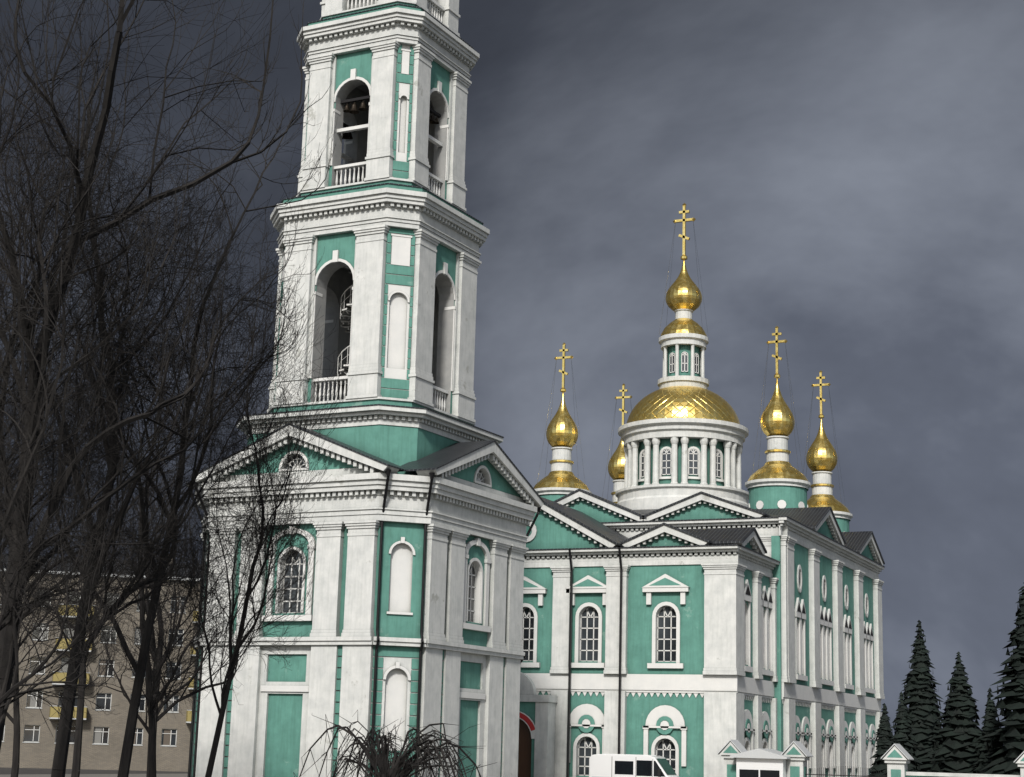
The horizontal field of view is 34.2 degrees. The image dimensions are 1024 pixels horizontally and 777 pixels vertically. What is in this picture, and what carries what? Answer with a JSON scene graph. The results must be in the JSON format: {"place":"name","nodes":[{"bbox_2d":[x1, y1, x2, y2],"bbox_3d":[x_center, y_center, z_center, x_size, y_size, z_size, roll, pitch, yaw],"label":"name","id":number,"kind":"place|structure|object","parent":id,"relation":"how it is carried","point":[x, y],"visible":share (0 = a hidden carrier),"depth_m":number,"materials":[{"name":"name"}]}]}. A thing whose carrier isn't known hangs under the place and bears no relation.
{"place":"outdoors","nodes":[
{"label":"outdoors","id":0,"kind":"place"},
{"bbox_2d":[0,767,187,773],"bbox_3d":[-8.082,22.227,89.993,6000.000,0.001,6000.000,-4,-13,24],"label":"ground","id":1,"kind":"structure","parent":0,"point":[3,770],"depth_m":139.84,"materials":[{"name":"grey concrete"}]},
{"bbox_2d":[0,0,351,776],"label":"bare trees","id":2,"kind":"object","parent":1,"relation":"on","point":[34,400],"visible":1,"depth_m":44.70,"materials":[{"name":"black plant"}]},
{"bbox_2d":[0,774,187,776],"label":"paving","id":3,"kind":"structure","parent":0,"point":[97,775],"depth_m":127.04,"materials":[{"name":"grey"}]},
{"bbox_2d":[0,556,200,771],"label":"apartment block","id":4,"kind":"structure","parent":3,"relation":"on","point":[103,733],"depth_m":149.86,"materials":[{"name":"brick"}]},
{"bbox_2d":[293,710,496,776],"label":"weeping shrub","id":5,"kind":"object","parent":3,"relation":"on","point":[402,765],"visible":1,"depth_m":25.28,"materials":[{"name":"black plant"}]},
{"bbox_2d":[589,754,678,776],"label":"van","id":6,"kind":"object","parent":3,"relation":"on","point":[616,765],"visible":1,"depth_m":100.98,"materials":[{"name":"white metal"}]},
{"bbox_2d":[717,739,1023,776],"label":"fence gate","id":7,"kind":"structure","parent":3,"relation":"on","point":[740,760],"depth_m":95.20,"materials":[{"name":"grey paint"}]},
{"bbox_2d":[868,586,1023,775],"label":"spruces","id":8,"kind":"object","parent":3,"relation":"on","point":[960,741],"visible":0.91,"depth_m":108.92,"materials":[{"name":"green plant"}]},
{"bbox_2d":[188,0,544,776],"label":"bell tower","id":9,"kind":"structure","parent":0,"point":[424,502],"depth_m":89.94,"materials":[{"name":"white paint"}]},
{"bbox_2d":[0,0,1023,734],"label":"sky","id":10,"kind":"structure","parent":0,"point":[850,173],"materials":[{"name":"grey"}]},
{"bbox_2d":[518,203,884,776],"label":"cathedral","id":11,"kind":"structure","parent":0,"point":[689,610],"depth_m":112.94,"materials":[{"name":"white paint"}]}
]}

